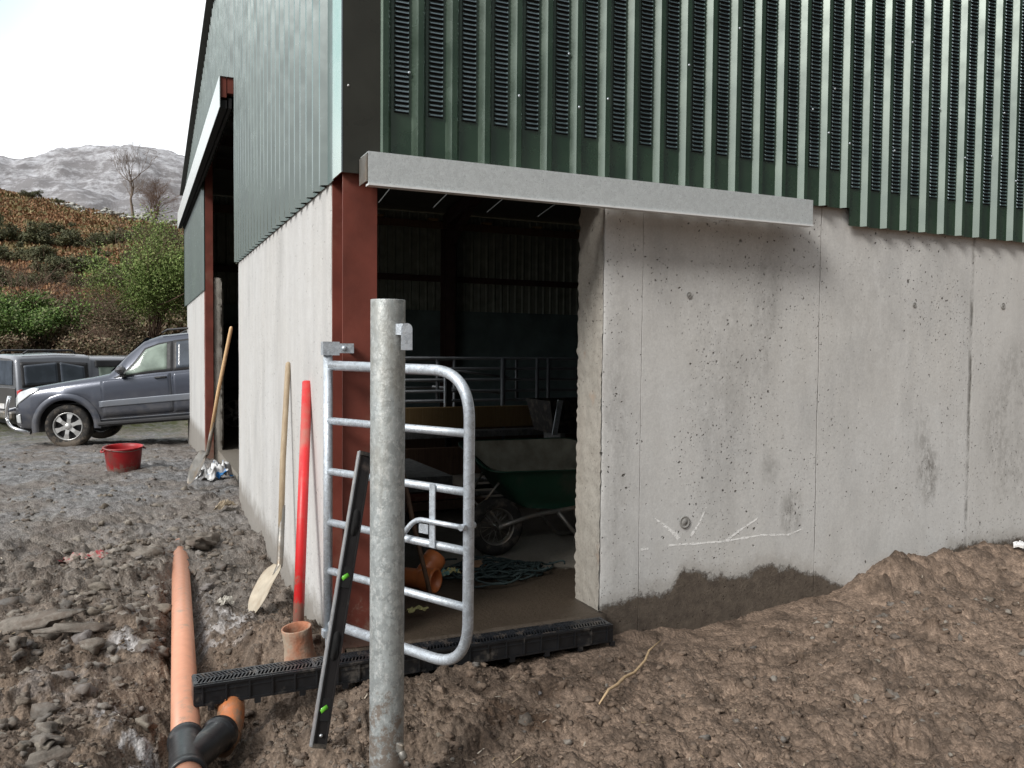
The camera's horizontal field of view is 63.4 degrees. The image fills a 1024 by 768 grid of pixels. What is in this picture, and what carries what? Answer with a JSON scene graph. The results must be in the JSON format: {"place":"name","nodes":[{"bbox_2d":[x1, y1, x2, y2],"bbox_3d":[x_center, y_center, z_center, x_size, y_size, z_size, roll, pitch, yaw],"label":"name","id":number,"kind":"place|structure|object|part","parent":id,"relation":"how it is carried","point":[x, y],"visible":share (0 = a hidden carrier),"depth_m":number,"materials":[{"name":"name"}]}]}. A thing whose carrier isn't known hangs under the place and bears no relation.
{"place":"outdoors","nodes":[
{"label":"outdoors","id":0,"kind":"place"},
{"bbox_2d":[0,188,183,339],"bbox_3d":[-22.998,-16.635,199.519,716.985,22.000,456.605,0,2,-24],"label":"hillside","id":1,"kind":"structure","parent":0,"point":[66,227],"depth_m":77.22,"materials":[{"name":"brown plant"}]},
{"bbox_2d":[0,268,14,284],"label":"gorse bush","id":2,"kind":"object","parent":1,"relation":"on","point":[4,277],"visible":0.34,"depth_m":36.65,"materials":[{"name":"green plant"}]},
{"bbox_2d":[0,212,18,240],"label":"gorse bush","id":3,"kind":"object","parent":1,"relation":"on","point":[6,232],"visible":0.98,"depth_m":55.87,"materials":[{"name":"green plant"}]},
{"bbox_2d":[0,244,26,262],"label":"gorse bush","id":4,"kind":"object","parent":1,"relation":"on","point":[6,254],"visible":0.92,"depth_m":48.02,"materials":[{"name":"green plant"}]},
{"bbox_2d":[2,271,34,287],"bbox_3d":[-21.621,-4.518,36.651,1.333,1.000,1.445,1,2,10],"label":"gorse bush","id":5,"kind":"object","parent":1,"relation":"on","point":[21,277],"visible":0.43,"depth_m":36.28,"materials":[{"name":"green plant"}]},
{"bbox_2d":[3,219,52,242],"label":"gorse bush","id":6,"kind":"object","parent":1,"relation":"on","point":[32,227],"visible":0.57,"depth_m":56.00,"materials":[{"name":"green plant"}]},
{"bbox_2d":[17,189,43,197],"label":"hilltop bush","id":7,"kind":"object","parent":1,"relation":"on","point":[31,194],"visible":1,"depth_m":93.22,"materials":[{"name":"green plant"}]},
{"bbox_2d":[17,223,54,244],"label":"gorse bush","id":8,"kind":"object","parent":1,"relation":"on","point":[42,239],"visible":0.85,"depth_m":55.51,"materials":[{"name":"green plant"}]},
{"bbox_2d":[13,241,61,261],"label":"gorse bush","id":9,"kind":"object","parent":1,"relation":"on","point":[20,245],"visible":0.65,"depth_m":47.29,"materials":[{"name":"green plant"}]},
{"bbox_2d":[28,245,57,260],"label":"gorse bush","id":10,"kind":"object","parent":1,"relation":"on","point":[36,248],"visible":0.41,"depth_m":47.22,"materials":[{"name":"green plant"}]},
{"bbox_2d":[27,267,67,283],"bbox_3d":[-21.322,-4.818,37.861,1.714,1.027,1.905,-1,3,-39],"label":"gorse bush","id":11,"kind":"object","parent":1,"relation":"on","point":[57,275],"visible":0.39,"depth_m":37.64,"materials":[{"name":"green plant"}]},
{"bbox_2d":[27,256,72,273],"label":"gorse bush","id":12,"kind":"object","parent":1,"relation":"on","point":[53,262],"visible":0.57,"depth_m":42.26,"materials":[{"name":"green plant"}]},
{"bbox_2d":[36,263,77,283],"bbox_3d":[-20.841,-4.875,37.961,1.889,1.168,1.621,2,3,35],"label":"gorse bush","id":13,"kind":"object","parent":1,"relation":"on","point":[49,273],"visible":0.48,"depth_m":37.54,"materials":[{"name":"green plant"}]},
{"bbox_2d":[36,222,79,234],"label":"gorse bush","id":14,"kind":"object","parent":1,"relation":"on","point":[57,227],"visible":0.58,"depth_m":61.94,"materials":[{"name":"green plant"}]},
{"bbox_2d":[51,198,65,203],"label":"hilltop bush","id":15,"kind":"object","parent":1,"relation":"on","point":[59,201],"visible":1,"depth_m":94.27,"materials":[{"name":"green plant"}]},
{"bbox_2d":[0,246,121,348],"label":"ivy bush","id":16,"kind":"object","parent":1,"relation":"on","point":[20,317],"visible":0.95,"depth_m":24.15,"materials":[{"name":"green plant"}]},
{"bbox_2d":[43,253,96,272],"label":"gorse bush","id":17,"kind":"object","parent":1,"relation":"on","point":[74,263],"visible":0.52,"depth_m":42.94,"materials":[{"name":"green plant"}]},
{"bbox_2d":[51,228,94,247],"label":"gorse bush","id":18,"kind":"object","parent":1,"relation":"on","point":[66,237],"visible":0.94,"depth_m":55.91,"materials":[{"name":"green plant"}]},
{"bbox_2d":[0,316,148,354],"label":"bramble bush","id":19,"kind":"object","parent":1,"relation":"on","point":[99,345],"visible":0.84,"depth_m":23.26,"materials":[{"name":"brown plant"}]},
{"bbox_2d":[62,247,103,268],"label":"gorse bush","id":20,"kind":"object","parent":1,"relation":"on","point":[93,252],"visible":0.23,"depth_m":43.88,"materials":[{"name":"green plant"}]},
{"bbox_2d":[65,272,105,288],"bbox_3d":[-19.266,-4.628,37.558,1.747,1.007,2.171,0,2,-23],"label":"gorse bush","id":21,"kind":"object","parent":1,"relation":"on","point":[73,278],"visible":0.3,"depth_m":37.23,"materials":[{"name":"green plant"}]},
{"bbox_2d":[0,189,183,303],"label":"bracken","id":22,"kind":"object","parent":1,"relation":"on","point":[51,217],"visible":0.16,"depth_m":72.15,"materials":[{"name":"brown plant"}]},
{"bbox_2d":[0,292,186,354],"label":"brambles","id":23,"kind":"object","parent":1,"relation":"on","point":[43,343],"visible":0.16,"depth_m":28.18,"materials":[{"name":"brown plant"}]},
{"bbox_2d":[30,266,159,343],"bbox_3d":[-13.050,-2.372,25.483,3.615,2.681,4.156,0,2,-11],"label":"bramble bush","id":24,"kind":"object","parent":1,"relation":"on","point":[118,327],"visible":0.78,"depth_m":24.85,"materials":[{"name":"green plant"}]},
{"bbox_2d":[86,232,112,245],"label":"gorse bush","id":25,"kind":"object","parent":1,"relation":"on","point":[93,236],"visible":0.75,"depth_m":57.30,"materials":[{"name":"green plant"}]},
{"bbox_2d":[91,250,112,267],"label":"gorse bush","id":26,"kind":"object","parent":1,"relation":"on","point":[103,258],"visible":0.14,"depth_m":44.39,"materials":[{"name":"green plant"}]},
{"bbox_2d":[96,232,126,243],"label":"gorse bush","id":27,"kind":"object","parent":1,"relation":"on","point":[116,238],"visible":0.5,"depth_m":59.99,"materials":[{"name":"green plant"}]},
{"bbox_2d":[94,264,129,282],"bbox_3d":[-18.442,-5.043,38.839,2.003,1.270,2.313,0,2,-12],"label":"gorse bush","id":28,"kind":"object","parent":1,"relation":"on","point":[109,271],"visible":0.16,"depth_m":38.35,"materials":[{"name":"green plant"}]},
{"bbox_2d":[94,227,133,242],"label":"gorse bush","id":29,"kind":"object","parent":1,"relation":"on","point":[112,232],"visible":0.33,"depth_m":60.79,"materials":[{"name":"green plant"}]},
{"bbox_2d":[52,202,177,226],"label":"stone wall","id":30,"kind":"structure","parent":1,"relation":"on","point":[106,210],"depth_m":97.38,"materials":[{"name":"grey stone"}]},
{"bbox_2d":[114,266,134,288],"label":"gorse bush","id":31,"kind":"object","parent":1,"relation":"on","point":[117,275],"visible":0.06,"depth_m":35.66,"materials":[{"name":"green plant"}]},
{"bbox_2d":[118,247,137,263],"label":"gorse bush","id":32,"kind":"object","parent":1,"relation":"on","point":[125,255],"visible":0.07,"depth_m":46.75,"materials":[{"name":"green plant"}]},
{"bbox_2d":[70,197,186,337],"bbox_3d":[-11.095,-3.561,26.443,5.262,4.998,3.891,0,2,-24],"label":"willow bush","id":33,"kind":"object","parent":1,"relation":"on","point":[156,280],"visible":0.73,"depth_m":25.87,"materials":[{"name":"green plant"}]},
{"bbox_2d":[101,140,159,215],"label":"bare tree","id":34,"kind":"object","parent":1,"relation":"on","point":[131,181],"visible":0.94,"depth_m":97.58,"materials":[{"name":"brown plant"}]},
{"bbox_2d":[130,225,144,238],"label":"gorse bush","id":35,"kind":"object","parent":1,"relation":"on","point":[136,229],"visible":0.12,"depth_m":63.08,"materials":[{"name":"green plant"}]},
{"bbox_2d":[128,173,180,218],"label":"bare tree","id":36,"kind":"object","parent":1,"relation":"on","point":[151,195],"visible":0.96,"depth_m":100.07,"materials":[{"name":"brown plant"}]},
{"bbox_2d":[132,200,183,290],"bbox_3d":[-9.954,-4.090,28.764,5.911,4.587,5.156,0,2,-24],"label":"willow bush","id":37,"kind":"object","parent":1,"relation":"on","point":[175,230],"visible":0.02,"depth_m":28.38,"materials":[{"name":"green plant"}]},
{"bbox_2d":[140,222,177,244],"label":"gorse bush","id":38,"kind":"object","parent":1,"relation":"on","point":[161,232],"visible":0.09,"depth_m":59.51,"materials":[{"name":"green plant"}]},
{"bbox_2d":[0,144,184,220],"bbox_3d":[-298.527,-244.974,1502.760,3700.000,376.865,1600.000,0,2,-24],"label":"mountain","id":39,"kind":"structure","parent":0,"point":[87,176],"depth_m":1254.38,"materials":[{"name":"grey stone"}]},
{"bbox_2d":[0,0,205,158],"label":"sky","id":40,"kind":"structure","parent":0,"point":[74,73],"materials":[{"name":"white"}]},
{"bbox_2d":[218,423,606,652],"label":"floor slab","id":41,"kind":"structure","parent":0,"point":[547,597],"depth_m":4.82,"materials":[{"name":"grey concrete"}]},
{"bbox_2d":[406,605,428,612],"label":"weed sprig","id":42,"kind":"object","parent":41,"relation":"on","point":[412,609],"visible":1,"depth_m":4.23,"materials":[{"name":"green plant"}]},
{"bbox_2d":[405,473,431,593],"bbox_3d":[-0.546,0.766,4.619,0.027,0.792,0.428,-1,3,-34],"label":"iron bar","id":43,"kind":"object","parent":41,"relation":"on","point":[415,533],"visible":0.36,"depth_m":4.57,"materials":[{"name":"brown metal"}]},
{"bbox_2d":[404,549,444,593],"bbox_3d":[-0.540,1.065,4.785,0.314,0.219,0.242,2,2,27],"label":"pipe fitting","id":44,"kind":"object","parent":41,"relation":"on","point":[434,563],"visible":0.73,"depth_m":4.71,"materials":[{"name":"orange plastic"}]},
{"bbox_2d":[405,356,455,406],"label":"gate","id":45,"kind":"structure","parent":41,"relation":"on","point":[430,387],"depth_m":11.86,"materials":[{"name":"silver metal"}]},
{"bbox_2d":[405,458,484,512],"bbox_3d":[-1.066,0.905,7.519,1.250,0.278,1.300,0,2,-24],"label":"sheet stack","id":46,"kind":"object","parent":41,"relation":"on","point":[416,470],"visible":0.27,"depth_m":7.07,"materials":[{"name":"grey metal"}]},
{"bbox_2d":[441,567,460,575],"bbox_3d":[-0.371,1.117,4.954,0.130,0.044,0.067,0,2,-24],"label":"yellow scrap","id":47,"kind":"object","parent":41,"relation":"on","point":[448,571],"visible":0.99,"depth_m":4.93,"materials":[{"name":"plastic"}]},
{"bbox_2d":[461,560,486,572],"bbox_3d":[-0.230,1.139,5.131,0.169,0.096,0.119,0,2,-2],"label":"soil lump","id":48,"kind":"object","parent":41,"relation":"on","point":[478,563],"visible":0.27,"depth_m":5.12,"materials":[{"name":"brown soil"}]},
{"bbox_2d":[462,474,506,498],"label":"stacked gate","id":49,"kind":"structure","parent":41,"relation":"on","point":[481,486],"depth_m":7.34,"materials":[{"name":"grey metal"}]},
{"bbox_2d":[405,425,576,474],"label":"stub wall","id":50,"kind":"structure","parent":41,"relation":"on","point":[436,453],"depth_m":9.23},
{"bbox_2d":[405,356,577,446],"bbox_3d":[2.967,0.303,11.389,12.400,1.307,0.469,0,2,-24],"label":"feed barrier","id":51,"kind":"object","parent":41,"relation":"on","point":[448,391],"visible":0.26,"depth_m":9.79,"materials":[{"name":"silver metal"}]},
{"bbox_2d":[405,405,572,439],"bbox_3d":[-0.313,0.426,9.544,4.700,0.340,0.200,0,2,-24],"label":"timber board","id":52,"kind":"object","parent":51,"relation":"attached to","point":[496,416],"visible":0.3,"depth_m":9.48,"materials":[{"name":"brown wood"}]},
{"bbox_2d":[440,555,564,587],"bbox_3d":[-0.120,1.129,5.091,0.609,0.067,0.726,2,3,40],"label":"rope coil","id":53,"kind":"object","parent":41,"relation":"on","point":[492,569],"visible":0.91,"depth_m":5.03,"materials":[{"name":"fabric"}]},
{"bbox_2d":[458,437,576,554],"bbox_3d":[0.402,0.773,5.927,1.643,0.729,0.703,0,2,-24],"label":"wheelbarrow","id":54,"kind":"object","parent":41,"relation":"on","point":[537,474],"visible":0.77,"depth_m":5.62,"materials":[{"name":"metal"}]},
{"bbox_2d":[0,535,1018,767],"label":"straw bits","id":55,"kind":"object","parent":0,"point":[549,709],"visible":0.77,"depth_m":3.39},
{"bbox_2d":[0,420,1023,767],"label":"ground","id":56,"kind":"structure","parent":0,"point":[890,578],"depth_m":3.96,"materials":[{"name":"soil"}]},
{"bbox_2d":[0,607,84,634],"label":"stone slab","id":57,"kind":"object","parent":56,"relation":"on","point":[39,620],"depth_m":4.12,"materials":[{"name":"grey stone"}]},
{"bbox_2d":[17,745,75,767],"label":"stone","id":58,"kind":"object","parent":56,"relation":"on","point":[36,759],"visible":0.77,"depth_m":2.91,"materials":[{"name":"grey stone"}]},
{"bbox_2d":[0,349,126,423],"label":"pickup truck","id":59,"kind":"object","parent":56,"relation":"on","point":[20,372],"visible":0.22,"depth_m":18.05,"materials":[{"name":"paint"}]},
{"bbox_3d":[-11.153,-0.252,18.053,1.320,0.520,0.014,2,3,38],"label":"rear window","id":60,"kind":"part","parent":59,"relation":"part of","materials":[{"name":"grey glass"}]},
{"bbox_3d":[-10.185,-0.224,17.946,0.095,0.492,0.680,2,3,38],"label":"window","id":61,"kind":"part","parent":59,"relation":"part of","materials":[{"name":"black glass"}]},
{"bbox_3d":[-10.004,-0.217,18.186,0.111,0.556,1.400,2,3,38],"label":"window frame","id":62,"kind":"part","parent":59,"relation":"part of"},
{"bbox_3d":[-9.778,-0.250,18.465,0.095,0.477,0.520,2,3,38],"label":"window","id":63,"kind":"part","parent":59,"relation":"part of","materials":[{"name":"black glass"}]},
{"bbox_3d":[-9.169,-0.249,19.277,0.124,0.420,0.850,2,3,38],"label":"window","id":64,"kind":"part","parent":59,"relation":"part of","materials":[{"name":"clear glass"}]},
{"bbox_2d":[31,621,115,633],"bbox_3d":[-2.149,1.197,4.075,0.377,0.042,0.120,6,3,-34],"label":"stone slab","id":65,"kind":"object","parent":56,"relation":"on","point":[66,627],"depth_m":4.05,"materials":[{"name":"grey stone"}]},
{"bbox_2d":[58,549,108,563],"bbox_3d":[-2.912,1.176,5.649,0.261,0.091,0.306,2,3,42],"label":"torn wrapper","id":66,"kind":"object","parent":56,"relation":"on","point":[100,554],"visible":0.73,"depth_m":5.65,"materials":[{"name":"plastic"}]},
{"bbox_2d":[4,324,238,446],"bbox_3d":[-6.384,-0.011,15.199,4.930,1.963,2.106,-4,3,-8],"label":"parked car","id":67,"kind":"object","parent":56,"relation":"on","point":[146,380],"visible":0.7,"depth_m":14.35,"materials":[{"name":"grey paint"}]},
{"bbox_3d":[-6.489,0.193,14.344,1.160,0.684,0.039,-4,3,-8],"label":"door","id":68,"kind":"part","parent":67,"relation":"part of","materials":[{"name":"grey paint"}]},
{"bbox_3d":[-6.420,-0.431,14.455,0.980,0.586,0.202,-4,3,-8],"label":"window frame","id":69,"kind":"part","parent":67,"relation":"part of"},
{"bbox_3d":[-6.400,-0.432,14.454,0.740,0.522,0.179,-4,3,-8],"label":"window","id":70,"kind":"part","parent":67,"relation":"part of","materials":[{"name":"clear glass"}]},
{"bbox_3d":[-5.491,-0.554,14.584,0.790,0.490,0.181,-4,3,-8],"label":"window","id":71,"kind":"part","parent":67,"relation":"part of","materials":[{"name":"grey glass"}]},
{"bbox_3d":[-5.441,0.100,14.489,0.915,0.701,0.042,-4,3,-8],"label":"door","id":72,"kind":"part","parent":67,"relation":"part of","materials":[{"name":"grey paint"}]},
{"bbox_3d":[-5.496,-0.546,14.586,0.900,0.566,0.207,-4,3,-8],"label":"window frame","id":73,"kind":"part","parent":67,"relation":"part of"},
{"bbox_3d":[-4.559,-0.636,14.719,0.700,0.436,0.172,-4,3,-8],"label":"window","id":74,"kind":"part","parent":67,"relation":"part of","materials":[{"name":"glass"}]},
{"bbox_2d":[100,443,145,472],"bbox_3d":[-4.573,0.900,9.763,0.501,0.342,0.448,-4,8,-41],"label":"bucket","id":75,"kind":"object","parent":56,"relation":"on","point":[122,457],"visible":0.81,"depth_m":9.62,"materials":[{"name":"plastic"}]},
{"bbox_2d":[129,546,164,558],"bbox_3d":[-2.445,1.152,5.590,0.167,0.112,0.229,2,3,37],"label":"stone","id":76,"kind":"object","parent":56,"relation":"on","point":[154,552],"visible":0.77,"depth_m":5.55,"materials":[{"name":"grey stone"}]},
{"bbox_2d":[170,538,200,731],"bbox_3d":[-1.845,1.277,4.638,0.110,0.148,3.273,0,2,-22],"label":"sewer pipe","id":77,"kind":"object","parent":56,"relation":"on","point":[183,668],"visible":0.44,"depth_m":4.01,"materials":[{"name":"plastic"}]},
{"bbox_2d":[176,761,201,767],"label":"sewer pipe","id":78,"kind":"object","parent":56,"relation":"on","point":[189,764],"visible":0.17,"depth_m":2.87,"materials":[{"name":"plastic"}]},
{"bbox_2d":[167,715,238,767],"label":"pipe junction","id":79,"kind":"object","parent":56,"relation":"on","point":[211,740],"visible":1,"depth_m":3.09,"materials":[{"name":"black plastic"}]},
{"bbox_2d":[217,696,244,757],"bbox_3d":[-1.154,1.380,3.373,0.120,0.190,0.238,0,2,-7],"label":"pipe bend","id":80,"kind":"object","parent":79,"relation":"attached to","point":[233,707],"visible":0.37,"depth_m":3.38,"materials":[{"name":"orange plastic"}]},
{"bbox_2d":[185,532,220,549],"bbox_3d":[-2.232,1.137,6.012,0.216,0.130,0.371,1,-9,3],"label":"stone","id":81,"kind":"object","parent":56,"relation":"on","point":[203,540],"visible":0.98,"depth_m":5.92,"materials":[{"name":"grey stone"}]},
{"bbox_2d":[187,326,232,483],"bbox_3d":[-2.858,0.222,7.881,0.731,1.528,0.115,2,3,33],"label":"shovel","id":82,"kind":"object","parent":56,"relation":"on","point":[197,464],"visible":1,"depth_m":7.92,"materials":[{"name":"brown wood"}]},
{"bbox_2d":[195,460,235,480],"bbox_3d":[-3.136,0.915,8.775,0.256,0.226,0.374,2,2,32],"label":"feed bag","id":83,"kind":"object","parent":56,"relation":"on","point":[216,469],"visible":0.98,"depth_m":8.73,"materials":[{"name":"white plastic"}]},
{"bbox_2d":[213,499,237,509],"bbox_3d":[-2.511,1.046,7.256,0.067,0.081,0.275,1,2,20],"label":"plastic scrap","id":84,"kind":"object","parent":56,"relation":"on","point":[221,504],"visible":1,"depth_m":7.22,"materials":[{"name":"beige plastic"}]},
{"bbox_2d":[217,595,233,604],"bbox_3d":[-1.657,1.248,4.793,0.055,0.047,0.100,2,3,41],"label":"rag","id":85,"kind":"object","parent":56,"relation":"on","point":[224,599],"visible":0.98,"depth_m":4.79,"materials":[{"name":"white fabric"}]},
{"bbox_2d":[248,362,290,613],"bbox_3d":[-1.401,0.581,4.772,0.186,1.414,0.512,0,2,-7],"label":"shovel","id":86,"kind":"object","parent":56,"relation":"on","point":[263,586],"visible":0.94,"depth_m":4.79,"materials":[{"name":"brown wood"}]},
{"bbox_2d":[281,621,316,660],"bbox_3d":[-0.986,1.236,3.841,0.156,0.231,0.156,-8,7,-24],"label":"clay pipe","id":87,"kind":"object","parent":56,"relation":"on","point":[297,640],"visible":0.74,"depth_m":3.79,"materials":[{"name":"orange ceramic"}]},
{"bbox_2d":[293,380,310,621],"bbox_3d":[-1.063,0.658,4.206,0.053,1.337,0.584,0,2,-9],"label":"red pole","id":88,"kind":"object","parent":56,"relation":"on","point":[301,536],"visible":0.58,"depth_m":4.20,"materials":[{"name":"plastic"}]},
{"bbox_2d":[309,450,369,748],"bbox_3d":[-0.668,0.818,3.271,0.060,1.071,0.498,1,2,13],"label":"spirit level","id":89,"kind":"object","parent":56,"relation":"on","point":[331,662],"visible":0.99,"depth_m":3.25,"materials":[{"name":"metal"}]},
{"bbox_2d":[369,299,411,767],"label":"steel post","id":90,"kind":"object","parent":56,"relation":"on","point":[390,336],"visible":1,"depth_m":2.71,"materials":[{"name":"grey metal"}]},
{"bbox_2d":[192,617,614,710],"bbox_3d":[-0.410,1.262,3.812,1.979,0.113,0.136,0,2,-24],"label":"drainage channel","id":91,"kind":"object","parent":56,"relation":"on","point":[210,690],"visible":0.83,"depth_m":3.71,"materials":[{"name":"black plastic"}]},
{"bbox_2d":[0,439,1023,767],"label":"loose stones","id":92,"kind":"object","parent":56,"relation":"on","point":[42,735],"visible":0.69,"depth_m":4.24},
{"bbox_2d":[599,640,660,703],"bbox_3d":[0.540,1.302,3.761,0.032,0.059,0.807,2,2,28],"label":"root","id":93,"kind":"object","parent":56,"relation":"on","point":[621,680],"visible":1,"depth_m":3.72,"materials":[{"name":"beige wood"}]},
{"bbox_2d":[1013,540,1023,547],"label":"plastic scrap","id":94,"kind":"object","parent":56,"relation":"on","point":[1020,543],"visible":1,"depth_m":5.50,"materials":[{"name":"white plastic"}]},
{"bbox_2d":[526,397,577,437],"bbox_3d":[1.125,0.580,9.425,1.860,0.866,0.616,0,2,-24],"label":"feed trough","id":95,"kind":"object","parent":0,"point":[553,417],"visible":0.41,"depth_m":8.92,"materials":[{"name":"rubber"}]},
{"bbox_3d":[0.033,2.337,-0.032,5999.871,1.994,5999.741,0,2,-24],"label":"surrounding ground","id":96,"kind":"structure","parent":0,"visible":0},
{"bbox_2d":[177,0,1023,652],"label":"farm shed","id":97,"kind":"structure","parent":96,"relation":"on","point":[755,268],"depth_m":4.82,"materials":[{"name":"concrete"}]},
{"bbox_2d":[321,342,475,665],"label":"gate","id":98,"kind":"structure","parent":97,"relation":"attached to","point":[329,350],"depth_m":3.29,"materials":[{"name":"silver metal"}]}
]}

